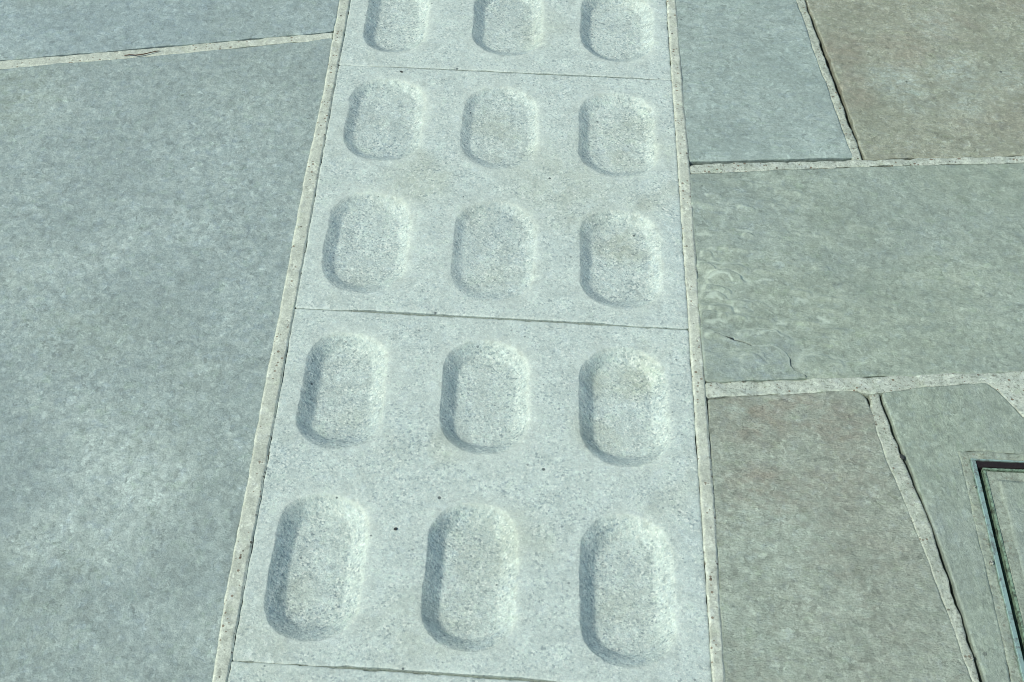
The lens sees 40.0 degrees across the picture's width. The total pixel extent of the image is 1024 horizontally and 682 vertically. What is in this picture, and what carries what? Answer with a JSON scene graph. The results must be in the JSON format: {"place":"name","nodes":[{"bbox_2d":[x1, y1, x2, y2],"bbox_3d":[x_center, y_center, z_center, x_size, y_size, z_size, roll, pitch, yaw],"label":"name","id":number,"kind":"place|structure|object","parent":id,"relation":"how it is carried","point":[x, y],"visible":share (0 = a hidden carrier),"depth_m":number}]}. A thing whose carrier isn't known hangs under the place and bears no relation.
{"place":"outdoors","nodes":[
{"label":"outdoors","id":0,"kind":"place"},
{"label":"pavement","id":1,"kind":"structure","parent":0,"visible":0},
{"bbox_2d":[0,38,332,681],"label":"flagstone","id":2,"kind":"object","parent":1,"relation":"on","point":[149,206],"visible":0.96,"depth_m":1.76},
{"bbox_2d":[0,33,332,69],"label":"mortar joint","id":3,"kind":"object","parent":1,"relation":"on","point":[8,64],"visible":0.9,"depth_m":2.13},
{"bbox_2d":[124,51,157,55],"bbox_3d":[-0.557,-0.432,2.119,0.052,0.003,0.006,-11,50,-12],"label":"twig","id":4,"kind":"object","parent":3,"relation":"on","point":[140,54],"visible":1,"depth_m":2.12},
{"bbox_2d":[0,0,339,60],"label":"flagstone","id":5,"kind":"object","parent":1,"relation":"on","point":[30,29],"visible":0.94,"depth_m":2.17},
{"bbox_2d":[212,0,349,681],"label":"mortar joint","id":6,"kind":"object","parent":1,"relation":"on","point":[233,597],"visible":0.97,"depth_m":1.72},
{"bbox_2d":[227,661,528,681],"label":"granite paver","id":7,"kind":"object","parent":1,"relation":"on","point":[252,672],"visible":1,"depth_m":1.47},
{"bbox_2d":[232,309,711,681],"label":"granite paver","id":8,"kind":"object","parent":1,"relation":"on","point":[530,491],"visible":1,"depth_m":1.61},
{"bbox_2d":[295,65,687,329],"bbox_3d":[-0.019,-0.200,1.992,0.505,0.061,0.506,3,49,-1],"label":"granite paver","id":9,"kind":"object","parent":1,"relation":"on","point":[503,196],"visible":1,"depth_m":1.95},
{"bbox_2d":[339,0,671,79],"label":"granite paver","id":10,"kind":"object","parent":1,"relation":"on","point":[626,39],"visible":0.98,"depth_m":2.20},
{"bbox_2d":[666,0,724,681],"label":"mortar joint","id":11,"kind":"object","parent":1,"relation":"on","point":[706,491],"visible":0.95,"depth_m":1.76},
{"bbox_2d":[676,0,852,166],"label":"flagstone","id":12,"kind":"object","parent":1,"relation":"on","point":[755,89],"visible":0.97,"depth_m":2.14},
{"bbox_2d":[796,0,860,159],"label":"mortar joint","id":13,"kind":"object","parent":1,"relation":"on","point":[840,113],"visible":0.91,"depth_m":2.15},
{"bbox_2d":[707,391,971,681],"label":"flagstone","id":14,"kind":"object","parent":1,"relation":"on","point":[825,574],"visible":0.96,"depth_m":1.59},
{"bbox_2d":[690,163,1023,383],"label":"flagstone","id":15,"kind":"object","parent":1,"relation":"on","point":[864,272],"visible":0.98,"depth_m":1.89},
{"bbox_2d":[690,156,1023,174],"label":"mortar joint","id":16,"kind":"object","parent":1,"relation":"on","point":[722,168],"visible":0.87,"depth_m":2.03},
{"bbox_2d":[705,371,1023,417],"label":"mortar joint","id":17,"kind":"object","parent":1,"relation":"on","point":[1008,387],"visible":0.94,"depth_m":1.76},
{"bbox_2d":[805,0,1023,160],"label":"flagstone","id":18,"kind":"object","parent":1,"relation":"on","point":[913,79],"visible":0.97,"depth_m":2.18},
{"bbox_2d":[867,394,978,681],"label":"mortar joint","id":19,"kind":"object","parent":1,"relation":"on","point":[911,499],"visible":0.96,"depth_m":1.63},
{"bbox_2d":[880,383,1023,681],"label":"flagstone","id":20,"kind":"object","parent":1,"relation":"on","point":[935,430],"visible":0.91,"depth_m":1.68},
{"bbox_2d":[958,451,1023,681],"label":"mortar joint","id":21,"kind":"object","parent":1,"relation":"on","point":[998,600],"visible":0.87,"depth_m":1.61},
{"bbox_2d":[970,458,1023,681],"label":"inspection cover","id":22,"kind":"object","parent":1,"relation":"on","point":[999,486],"visible":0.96,"depth_m":1.63}
]}

